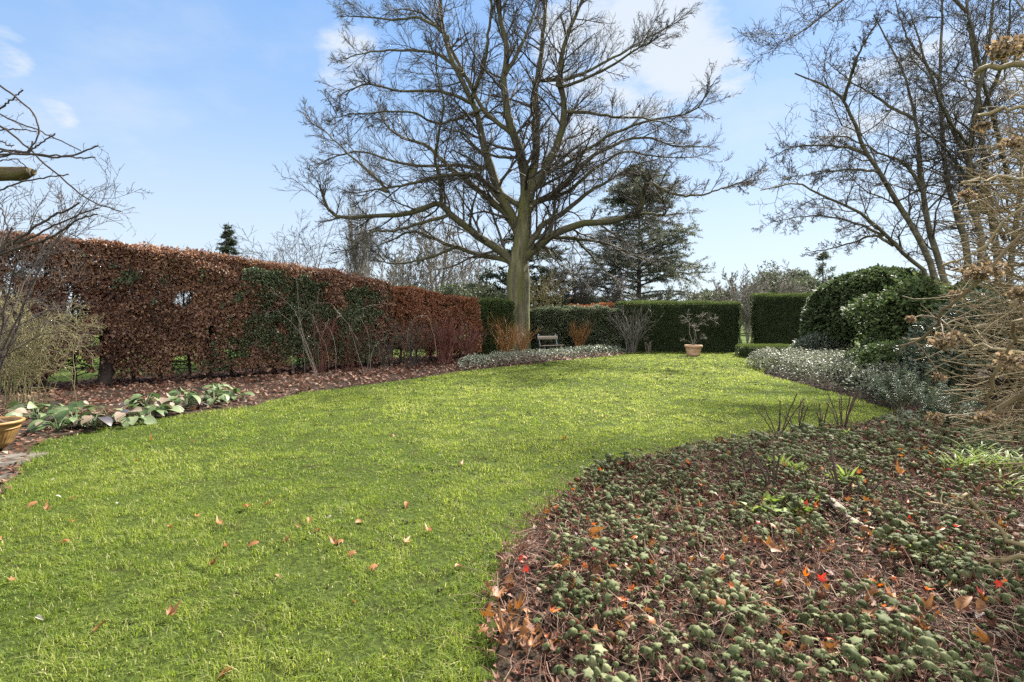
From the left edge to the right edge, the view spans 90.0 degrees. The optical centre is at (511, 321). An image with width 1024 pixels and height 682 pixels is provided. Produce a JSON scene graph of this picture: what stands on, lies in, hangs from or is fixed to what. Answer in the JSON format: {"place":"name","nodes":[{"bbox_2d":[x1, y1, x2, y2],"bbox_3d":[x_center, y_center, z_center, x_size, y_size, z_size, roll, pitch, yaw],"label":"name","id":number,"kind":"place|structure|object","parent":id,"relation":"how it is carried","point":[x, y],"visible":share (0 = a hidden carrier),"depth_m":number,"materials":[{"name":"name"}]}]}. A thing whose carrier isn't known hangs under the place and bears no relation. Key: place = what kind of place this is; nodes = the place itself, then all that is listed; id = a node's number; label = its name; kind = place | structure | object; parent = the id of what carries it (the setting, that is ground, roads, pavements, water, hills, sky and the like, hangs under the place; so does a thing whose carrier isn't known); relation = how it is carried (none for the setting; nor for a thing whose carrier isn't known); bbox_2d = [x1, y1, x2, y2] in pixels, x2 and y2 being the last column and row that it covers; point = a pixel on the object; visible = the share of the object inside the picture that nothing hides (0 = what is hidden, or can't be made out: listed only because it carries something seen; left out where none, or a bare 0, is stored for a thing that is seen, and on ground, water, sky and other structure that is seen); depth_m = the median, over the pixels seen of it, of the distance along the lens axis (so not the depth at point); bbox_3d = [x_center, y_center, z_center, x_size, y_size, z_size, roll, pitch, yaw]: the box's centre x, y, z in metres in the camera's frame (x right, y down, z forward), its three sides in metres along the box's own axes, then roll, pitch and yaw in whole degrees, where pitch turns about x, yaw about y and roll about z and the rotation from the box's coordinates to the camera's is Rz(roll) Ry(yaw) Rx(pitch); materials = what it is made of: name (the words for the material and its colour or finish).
{"place":"outdoors","nodes":[
{"label":"outdoors","id":0,"kind":"place"},
{"bbox_2d":[0,351,624,500],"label":"flower bed","id":1,"kind":"object","parent":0,"point":[44,433],"visible":0.11,"depth_m":10.65,"materials":[{"name":"soil"}]},
{"bbox_2d":[0,416,25,448],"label":"plant pot","id":2,"kind":"object","parent":1,"relation":"on","point":[9,431],"visible":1,"depth_m":5.95,"materials":[{"name":"ceramic"}]},
{"bbox_2d":[0,452,48,469],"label":"paving","id":3,"kind":"structure","parent":1,"relation":"on","point":[12,460],"depth_m":5.54,"materials":[{"name":"stone"}]},
{"bbox_2d":[5,400,63,414],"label":"broad leaved plant","id":4,"kind":"object","parent":1,"relation":"on","point":[30,405],"visible":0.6,"depth_m":7.94,"materials":[{"name":"green plant"}]},
{"bbox_2d":[5,405,72,420],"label":"broad leaved plant","id":5,"kind":"object","parent":1,"relation":"on","point":[23,412],"visible":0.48,"depth_m":7.17,"materials":[{"name":"green plant"}]},
{"bbox_2d":[0,282,107,409],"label":"fountain shrub","id":6,"kind":"object","parent":1,"relation":"on","point":[15,356],"visible":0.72,"depth_m":8.88,"materials":[{"name":"plant"}]},
{"bbox_2d":[27,411,88,432],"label":"broad leaved plant","id":7,"kind":"object","parent":1,"relation":"on","point":[34,425],"visible":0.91,"depth_m":6.90,"materials":[{"name":"green plant"}]},
{"bbox_2d":[42,406,95,428],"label":"broad leaved plant","id":8,"kind":"object","parent":1,"relation":"on","point":[60,415],"visible":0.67,"depth_m":7.14,"materials":[{"name":"green plant"}]},
{"bbox_2d":[42,398,95,413],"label":"broad leaved plant","id":9,"kind":"object","parent":1,"relation":"on","point":[71,405],"visible":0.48,"depth_m":7.90,"materials":[{"name":"green plant"}]},
{"bbox_2d":[0,115,151,371],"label":"bare shrub","id":10,"kind":"object","parent":1,"relation":"on","point":[37,269],"visible":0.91,"depth_m":8.23,"materials":[{"name":"brown plant"}]},
{"bbox_2d":[72,411,121,428],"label":"broad leaved plant","id":11,"kind":"object","parent":1,"relation":"on","point":[101,421],"visible":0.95,"depth_m":7.14,"materials":[{"name":"green plant"}]},
{"bbox_2d":[78,404,137,423],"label":"broad leaved plant","id":12,"kind":"object","parent":1,"relation":"on","point":[121,410],"visible":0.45,"depth_m":7.55,"materials":[{"name":"green plant"}]},
{"bbox_2d":[98,406,156,427],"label":"broad leaved plant","id":13,"kind":"object","parent":1,"relation":"on","point":[128,420],"visible":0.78,"depth_m":7.36,"materials":[{"name":"green plant"}]},
{"bbox_2d":[119,392,159,405],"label":"broad leaved plant","id":14,"kind":"object","parent":1,"relation":"on","point":[134,399],"visible":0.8,"depth_m":8.68,"materials":[{"name":"green plant"}]},
{"bbox_2d":[122,404,171,418],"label":"broad leaved plant","id":15,"kind":"object","parent":1,"relation":"on","point":[144,410],"visible":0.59,"depth_m":7.87,"materials":[{"name":"green plant"}]},
{"bbox_2d":[129,403,183,416],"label":"broad leaved plant","id":16,"kind":"object","parent":1,"relation":"on","point":[177,408],"visible":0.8,"depth_m":7.99,"materials":[{"name":"green plant"}]},
{"bbox_2d":[154,392,187,407],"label":"broad leaved plant","id":17,"kind":"object","parent":1,"relation":"on","point":[171,403],"visible":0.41,"depth_m":8.42,"materials":[{"name":"green plant"}]},
{"bbox_2d":[163,393,209,411],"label":"broad leaved plant","id":18,"kind":"object","parent":1,"relation":"on","point":[176,399],"visible":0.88,"depth_m":8.64,"materials":[{"name":"green plant"}]},
{"bbox_2d":[0,223,399,391],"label":"copper hedge","id":19,"kind":"object","parent":1,"relation":"on","point":[120,338],"visible":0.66,"depth_m":12.43,"materials":[{"name":"brown plant"}]},
{"bbox_2d":[2,254,392,381],"bbox_3d":[-9.137,-0.131,11.909,1.689,2.889,14.286,0,0,44],"label":"ivy","id":20,"kind":"object","parent":19,"relation":"attached to","point":[346,313],"visible":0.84,"depth_m":14.28,"materials":[{"name":"green plant"}]},
{"bbox_2d":[188,389,229,405],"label":"broad leaved plant","id":21,"kind":"object","parent":1,"relation":"on","point":[209,400],"visible":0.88,"depth_m":9.02,"materials":[{"name":"green plant"}]},
{"bbox_2d":[209,388,254,400],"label":"broad leaved plant","id":22,"kind":"object","parent":1,"relation":"on","point":[232,392],"visible":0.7,"depth_m":9.54,"materials":[{"name":"green plant"}]},
{"bbox_2d":[279,298,343,372],"bbox_3d":[-5.806,0.424,14.739,1.865,2.256,1.603,0,0,17],"label":"dogwood","id":23,"kind":"object","parent":1,"relation":"on","point":[321,345],"visible":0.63,"depth_m":14.73,"materials":[{"name":"plant"}]},
{"bbox_2d":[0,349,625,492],"bbox_3d":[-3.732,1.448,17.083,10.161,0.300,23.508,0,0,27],"label":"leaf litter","id":24,"kind":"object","parent":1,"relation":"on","point":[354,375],"visible":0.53,"depth_m":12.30,"materials":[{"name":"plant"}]},
{"bbox_2d":[254,278,436,376],"bbox_3d":[-4.954,0.210,14.059,5.567,2.740,2.132,0,0,0],"label":"bare shrub","id":25,"kind":"object","parent":1,"relation":"on","point":[302,335],"visible":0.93,"depth_m":13.85,"materials":[{"name":"plant"}]},
{"bbox_2d":[332,315,374,369],"bbox_3d":[-4.908,0.608,15.626,1.506,1.887,1.443,0,0,-42],"label":"dogwood","id":26,"kind":"object","parent":1,"relation":"on","point":[348,347],"visible":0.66,"depth_m":15.47,"materials":[{"name":"plant"}]},
{"bbox_2d":[363,326,403,369],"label":"bare shrub","id":27,"kind":"object","parent":1,"relation":"on","point":[382,348],"visible":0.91,"depth_m":15.66,"materials":[{"name":"brown plant"}]},
{"bbox_2d":[386,312,438,367],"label":"bare shrub","id":28,"kind":"object","parent":1,"relation":"on","point":[411,351],"visible":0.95,"depth_m":16.48,"materials":[{"name":"brown plant"}]},
{"bbox_2d":[383,281,483,362],"bbox_3d":[-2.969,0.096,19.372,1.756,3.099,5.618,0,0,30],"label":"copper hedge","id":29,"kind":"object","parent":1,"relation":"on","point":[409,300],"visible":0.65,"depth_m":18.34,"materials":[{"name":"brown plant"}]},
{"bbox_2d":[422,311,463,363],"bbox_3d":[-2.450,0.581,17.829,1.515,1.945,1.768,0,0,0],"label":"dogwood","id":30,"kind":"object","parent":1,"relation":"on","point":[442,345],"visible":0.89,"depth_m":17.79,"materials":[{"name":"plant"}]},
{"bbox_2d":[451,321,491,359],"bbox_3d":[-1.576,0.749,18.890,1.550,1.608,1.643,0,0,20],"label":"dogwood","id":31,"kind":"object","parent":1,"relation":"on","point":[468,342],"visible":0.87,"depth_m":18.79,"materials":[{"name":"plant"}]},
{"bbox_2d":[468,296,515,354],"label":"yew hedge","id":32,"kind":"object","parent":1,"relation":"on","point":[502,308],"visible":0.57,"depth_m":22.34,"materials":[{"name":"plant"}]},
{"bbox_2d":[488,314,527,355],"bbox_3d":[-0.182,0.556,20.560,1.619,1.992,1.961,0,0,0],"label":"dogwood","id":33,"kind":"object","parent":1,"relation":"on","point":[502,346],"visible":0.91,"depth_m":20.59,"materials":[{"name":"plant"}]},
{"bbox_2d":[270,0,766,351],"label":"beech tree","id":34,"kind":"object","parent":1,"relation":"on","point":[525,246],"visible":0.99,"depth_m":24.45,"materials":[{"name":"brown plant"}]},
{"bbox_2d":[509,326,540,354],"bbox_3d":[0.436,0.780,21.800,1.661,1.545,2.056,0,0,0],"label":"dogwood","id":35,"kind":"object","parent":1,"relation":"on","point":[520,344],"visible":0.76,"depth_m":21.77,"materials":[{"name":"plant"}]},
{"bbox_2d":[457,344,626,369],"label":"evergreen ground cover","id":36,"kind":"object","parent":1,"relation":"on","point":[549,352],"visible":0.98,"depth_m":19.59,"materials":[{"name":"green plant"}]},
{"bbox_2d":[530,304,623,350],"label":"mixed hedge","id":37,"kind":"object","parent":1,"relation":"on","point":[548,320],"visible":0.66,"depth_m":25.80,"materials":[{"name":"green plant"}]},
{"bbox_2d":[564,316,594,350],"bbox_3d":[3.349,0.562,25.422,1.629,1.980,1.472,0,0,0],"label":"dogwood","id":38,"kind":"object","parent":1,"relation":"on","point":[580,333],"visible":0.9,"depth_m":25.26,"materials":[{"name":"plant"}]},
{"bbox_2d":[0,351,896,681],"bbox_3d":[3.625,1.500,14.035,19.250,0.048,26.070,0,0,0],"label":"lawn","id":39,"kind":"structure","parent":0,"point":[290,556],"depth_m":3.96,"materials":[{"name":"plant"}]},
{"bbox_2d":[6,352,829,665],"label":"worm casts","id":40,"kind":"object","parent":39,"relation":"on","point":[484,434],"visible":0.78,"depth_m":10.07,"materials":[{"name":"soil"}]},
{"bbox_2d":[605,301,661,352],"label":"bare shrub","id":41,"kind":"object","parent":39,"relation":"on","point":[628,333],"visible":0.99,"depth_m":24.89,"materials":[{"name":"grey plant"}]},
{"bbox_2d":[684,345,702,355],"bbox_3d":[8.060,1.258,22.750,0.764,0.475,0.764,0,0,0],"label":"plant pot","id":42,"kind":"object","parent":39,"relation":"on","point":[693,350],"visible":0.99,"depth_m":22.48,"materials":[{"name":"ceramic"}]},
{"bbox_2d":[679,309,718,344],"bbox_3d":[8.245,0.228,22.651,1.041,1.684,1.962,0,0,-24],"label":"maple tree","id":43,"kind":"object","parent":42,"relation":"in","point":[703,337],"visible":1,"depth_m":22.73,"materials":[{"name":"grey plant"}]},
{"bbox_2d":[735,343,799,356],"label":"box hedge","id":44,"kind":"object","parent":39,"relation":"on","point":[743,349],"visible":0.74,"depth_m":21.75,"materials":[{"name":"plant"}]},
{"bbox_2d":[1,326,988,385],"bbox_3d":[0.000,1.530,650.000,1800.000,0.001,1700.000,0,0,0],"label":"ground","id":45,"kind":"structure","parent":0,"point":[62,378],"depth_m":17.23,"materials":[{"name":"soil"}]},
{"bbox_2d":[0,167,36,180],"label":"pergola","id":46,"kind":"object","parent":45,"relation":"on","point":[12,173],"visible":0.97,"depth_m":4.60,"materials":[{"name":"wood"}]},
{"bbox_2d":[0,85,120,255],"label":"climbing plant","id":47,"kind":"object","parent":46,"relation":"attached to","point":[2,155],"visible":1,"depth_m":4.60,"materials":[{"name":"brown plant"}]},
{"bbox_2d":[176,222,242,333],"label":"spruce tree","id":48,"kind":"object","parent":45,"relation":"on","point":[226,248],"visible":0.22,"depth_m":59.67,"materials":[{"name":"green plant"}]},
{"bbox_2d":[215,175,367,272],"bbox_3d":[-10.173,-2.524,24.132,6.480,8.163,4.218,0,0,-14],"label":"bare tree","id":49,"kind":"object","parent":45,"relation":"on","point":[303,245],"visible":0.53,"depth_m":24.22,"materials":[{"name":"grey plant"}]},
{"bbox_2d":[335,186,377,329],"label":"bare tree","id":50,"kind":"object","parent":45,"relation":"on","point":[365,261],"visible":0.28,"depth_m":69.35,"materials":[{"name":"grey plant"}]},
{"bbox_2d":[358,245,421,285],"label":"bare tree","id":51,"kind":"object","parent":45,"relation":"on","point":[394,277],"visible":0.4,"depth_m":51.90,"materials":[{"name":"grey plant"}]},
{"bbox_2d":[351,234,442,291],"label":"bare tree","id":52,"kind":"object","parent":45,"relation":"on","point":[410,276],"visible":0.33,"depth_m":57.36,"materials":[{"name":"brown plant"}]},
{"bbox_2d":[398,175,477,291],"bbox_3d":[-5.769,-4.882,39.771,6.208,12.910,6.919,0,0,17],"label":"bare tree","id":53,"kind":"object","parent":45,"relation":"on","point":[432,247],"visible":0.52,"depth_m":39.56,"materials":[{"name":"grey plant"}]},
{"bbox_2d":[422,280,486,307],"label":"evergreen bush","id":54,"kind":"object","parent":45,"relation":"on","point":[451,290],"visible":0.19,"depth_m":32.18,"materials":[{"name":"green plant"}]},
{"bbox_2d":[440,233,504,291],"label":"bare tree","id":55,"kind":"object","parent":45,"relation":"on","point":[477,271],"visible":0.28,"depth_m":46.49,"materials":[{"name":"grey plant"}]},
{"bbox_2d":[464,281,507,303],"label":"evergreen bush","id":56,"kind":"object","parent":45,"relation":"on","point":[492,291],"visible":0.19,"depth_m":33.49,"materials":[{"name":"green plant"}]},
{"bbox_2d":[465,230,580,308],"bbox_3d":[1.058,-2.113,38.353,9.907,10.179,8.332,0,0,30],"label":"bare tree","id":57,"kind":"object","parent":45,"relation":"on","point":[488,274],"visible":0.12,"depth_m":36.87,"materials":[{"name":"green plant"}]},
{"bbox_2d":[529,263,575,308],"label":"bare shrub","id":58,"kind":"object","parent":45,"relation":"on","point":[544,288],"visible":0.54,"depth_m":32.48,"materials":[{"name":"plant"}]},
{"bbox_2d":[537,255,603,306],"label":"bare shrub","id":59,"kind":"object","parent":45,"relation":"on","point":[574,290],"visible":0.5,"depth_m":35.67,"materials":[{"name":"brown plant"}]},
{"bbox_2d":[565,271,633,302],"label":"bare shrub","id":60,"kind":"object","parent":45,"relation":"on","point":[615,290],"visible":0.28,"depth_m":39.39,"materials":[{"name":"brown plant"}]},
{"bbox_2d":[614,300,741,351],"bbox_3d":[8.545,0.174,26.621,6.432,2.731,1.901,0,0,0],"label":"yew hedge","id":61,"kind":"object","parent":45,"relation":"on","point":[669,330],"visible":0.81,"depth_m":25.94,"materials":[{"name":"plant"}]},
{"bbox_2d":[690,270,769,313],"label":"bare shrub","id":62,"kind":"object","parent":45,"relation":"on","point":[717,285],"visible":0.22,"depth_m":46.99,"materials":[{"name":"grey plant"}]},
{"bbox_2d":[721,265,771,343],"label":"bare shrub","id":63,"kind":"object","parent":45,"relation":"on","point":[745,310],"visible":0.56,"depth_m":32.87,"materials":[{"name":"grey plant"}]},
{"bbox_2d":[738,260,816,303],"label":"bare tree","id":64,"kind":"object","parent":45,"relation":"on","point":[774,284],"visible":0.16,"depth_m":60.63,"materials":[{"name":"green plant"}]},
{"bbox_2d":[738,259,826,297],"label":"bare shrub","id":65,"kind":"object","parent":45,"relation":"on","point":[790,289],"visible":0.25,"depth_m":39.36,"materials":[{"name":"grey plant"}]},
{"bbox_2d":[749,292,850,349],"bbox_3d":[14.322,0.021,25.453,4.946,3.064,1.214,0,0,0],"label":"yew hedge","id":66,"kind":"object","parent":45,"relation":"on","point":[774,318],"visible":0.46,"depth_m":25.14,"materials":[{"name":"plant"}]},
{"bbox_2d":[782,267,820,281],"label":"pine tree","id":67,"kind":"object","parent":45,"relation":"on","point":[802,273],"visible":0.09,"depth_m":65.05,"materials":[{"name":"green plant"}]},
{"bbox_2d":[803,251,836,291],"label":"pine tree","id":68,"kind":"object","parent":45,"relation":"on","point":[821,267],"visible":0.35,"depth_m":51.79,"materials":[{"name":"green plant"}]},
{"bbox_2d":[724,0,1023,319],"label":"bare tree","id":69,"kind":"object","parent":45,"relation":"on","point":[974,43],"visible":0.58,"depth_m":13.92,"materials":[{"name":"brown plant"}]},
{"bbox_2d":[0,0,1023,315],"label":"sky","id":70,"kind":"structure","parent":0,"point":[198,100],"materials":[{"name":"blue"}]},
{"bbox_2d":[566,163,747,305],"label":"conifer tree","id":71,"kind":"object","parent":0,"point":[671,269],"visible":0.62,"depth_m":43.45,"materials":[{"name":"green plant"}]},
{"bbox_2d":[495,360,1023,681],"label":"flower bed","id":72,"kind":"object","parent":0,"point":[710,674],"visible":0.01,"depth_m":2.75,"materials":[{"name":"soil"}]},
{"bbox_2d":[441,400,1023,681],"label":"dead undergrowth","id":73,"kind":"object","parent":72,"relation":"on","point":[681,622],"visible":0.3,"depth_m":2.88,"materials":[{"name":"plant"}]},
{"bbox_2d":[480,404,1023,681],"bbox_3d":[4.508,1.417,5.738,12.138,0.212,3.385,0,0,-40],"label":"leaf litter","id":74,"kind":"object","parent":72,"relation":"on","point":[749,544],"visible":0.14,"depth_m":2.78,"materials":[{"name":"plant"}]},
{"bbox_2d":[748,442,780,495],"bbox_3d":[2.055,1.219,4.095,0.213,0.461,0.277,0,0,0],"label":"rose stump","id":75,"kind":"object","parent":72,"relation":"on","point":[763,472],"visible":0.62,"depth_m":4.11,"materials":[{"name":"brown plant"}]},
{"bbox_2d":[531,405,1023,681],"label":"geranium ground cover","id":76,"kind":"object","parent":72,"relation":"on","point":[851,653],"visible":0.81,"depth_m":3.05,"materials":[{"name":"green plant"}]},
{"bbox_2d":[955,596,971,608],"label":"fallen leaf","id":77,"kind":"object","parent":76,"relation":"on","point":[961,602],"visible":1,"depth_m":2.31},
{"bbox_2d":[755,393,803,436],"bbox_3d":[3.354,1.188,6.395,0.512,0.672,0.319,0,0,42],"label":"rose stump","id":78,"kind":"object","parent":72,"relation":"on","point":[783,429],"visible":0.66,"depth_m":6.33,"materials":[{"name":"brown plant"}]},
{"bbox_2d":[779,495,815,516],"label":"lime seedling","id":79,"kind":"object","parent":72,"relation":"on","point":[808,509],"visible":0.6,"depth_m":3.67,"materials":[{"name":"green plant"}]},
{"bbox_2d":[784,331,856,357],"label":"evergreen shrub","id":80,"kind":"object","parent":72,"relation":"on","point":[810,341],"visible":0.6,"depth_m":18.09,"materials":[{"name":"green plant"}]},
{"bbox_2d":[828,441,854,504],"bbox_3d":[2.586,1.237,4.092,0.130,0.497,0.346,0,0,8],"label":"rose stump","id":81,"kind":"object","parent":72,"relation":"on","point":[837,486],"visible":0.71,"depth_m":4.08,"materials":[{"name":"brown plant"}]},
{"bbox_2d":[826,386,858,426],"bbox_3d":[4.338,1.172,6.678,0.387,0.649,0.354,0,0,0],"label":"rose stump","id":82,"kind":"object","parent":72,"relation":"on","point":[850,408],"visible":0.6,"depth_m":6.64,"materials":[{"name":"brown plant"}]},
{"bbox_2d":[825,464,862,483],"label":"lime seedling","id":83,"kind":"object","parent":72,"relation":"on","point":[842,474],"visible":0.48,"depth_m":4.41,"materials":[{"name":"green plant"}]},
{"bbox_2d":[745,346,944,407],"bbox_3d":[8.761,1.142,13.382,3.221,0.788,9.985,0,0,9],"label":"pale ground cover","id":84,"kind":"object","parent":72,"relation":"on","point":[808,359],"visible":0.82,"depth_m":12.64,"materials":[{"name":"grey plant"}]},
{"bbox_2d":[799,263,949,341],"bbox_3d":[13.397,-0.292,18.594,5.490,3.710,4.889,0,0,0],"label":"rhododendron","id":85,"kind":"object","parent":72,"relation":"on","point":[824,303],"visible":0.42,"depth_m":17.86,"materials":[{"name":"green plant"}]},
{"bbox_2d":[742,0,1023,284],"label":"bare tree","id":86,"kind":"object","parent":72,"relation":"on","point":[920,172],"visible":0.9,"depth_m":13.56,"materials":[{"name":"brown plant"}]},
{"bbox_2d":[870,371,908,402],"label":"spurge plant","id":87,"kind":"object","parent":72,"relation":"on","point":[879,394],"visible":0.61,"depth_m":9.28,"materials":[{"name":"green plant"}]},
{"bbox_2d":[874,369,924,409],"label":"spurge plant","id":88,"kind":"object","parent":72,"relation":"on","point":[899,395],"visible":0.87,"depth_m":8.54,"materials":[{"name":"green plant"}]},
{"bbox_2d":[876,407,938,431],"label":"pale ground cover","id":89,"kind":"object","parent":72,"relation":"on","point":[908,411],"visible":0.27,"depth_m":7.05,"materials":[{"name":"green plant"}]},
{"bbox_2d":[840,337,978,379],"bbox_3d":[8.964,0.947,11.724,2.931,1.243,2.071,0,0,0],"label":"evergreen shrub","id":90,"kind":"object","parent":72,"relation":"on","point":[879,351],"visible":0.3,"depth_m":11.56,"materials":[{"name":"green plant"}]},
{"bbox_2d":[839,271,993,365],"bbox_3d":[10.834,0.119,13.366,3.319,2.882,3.716,0,0,-44],"label":"camellia","id":91,"kind":"object","parent":72,"relation":"on","point":[887,309],"visible":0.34,"depth_m":12.99,"materials":[{"name":"green plant"}]},
{"bbox_2d":[891,360,948,400],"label":"spurge plant","id":92,"kind":"object","parent":72,"relation":"on","point":[924,378],"visible":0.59,"depth_m":9.26,"materials":[{"name":"green plant"}]},
{"bbox_2d":[901,371,966,414],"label":"spurge plant","id":93,"kind":"object","parent":72,"relation":"on","point":[926,407],"visible":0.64,"depth_m":7.43,"materials":[{"name":"green plant"}]},
{"bbox_2d":[921,450,985,474],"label":"daylily clump","id":94,"kind":"object","parent":72,"relation":"on","point":[943,460],"visible":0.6,"depth_m":4.83,"materials":[{"name":"green plant"}]},
{"bbox_2d":[926,385,986,425],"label":"spurge plant","id":95,"kind":"object","parent":72,"relation":"on","point":[940,408],"visible":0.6,"depth_m":6.81,"materials":[{"name":"green plant"}]},
{"bbox_2d":[935,350,977,399],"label":"spurge plant","id":96,"kind":"object","parent":72,"relation":"on","point":[948,384],"visible":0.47,"depth_m":9.33,"materials":[{"name":"green plant"}]},
{"bbox_2d":[892,283,1023,396],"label":"evergreen shrub","id":97,"kind":"object","parent":72,"relation":"on","point":[917,327],"visible":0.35,"depth_m":9.56,"materials":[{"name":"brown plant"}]},
{"bbox_2d":[899,0,1023,571],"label":"dried hydrangea","id":98,"kind":"object","parent":72,"relation":"on","point":[1008,356],"visible":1,"depth_m":2.66,"materials":[{"name":"plant"}]},
{"bbox_2d":[946,448,1010,472],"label":"daylily clump","id":99,"kind":"object","parent":72,"relation":"on","point":[994,456],"visible":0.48,"depth_m":4.79,"materials":[{"name":"green plant"}]},
{"bbox_2d":[961,469,1023,501],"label":"daylily clump","id":100,"kind":"object","parent":72,"relation":"on","point":[1014,484],"visible":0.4,"depth_m":4.20,"materials":[{"name":"green plant"}]},
{"bbox_2d":[977,450,1023,475],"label":"daylily clump","id":101,"kind":"object","parent":72,"relation":"on","point":[1008,465],"visible":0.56,"depth_m":4.71,"materials":[{"name":"green plant"}]},
{"bbox_2d":[782,275,831,292],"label":"pine tree","id":102,"kind":"object","parent":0,"point":[801,280],"visible":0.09,"depth_m":57.89,"materials":[{"name":"green plant"}]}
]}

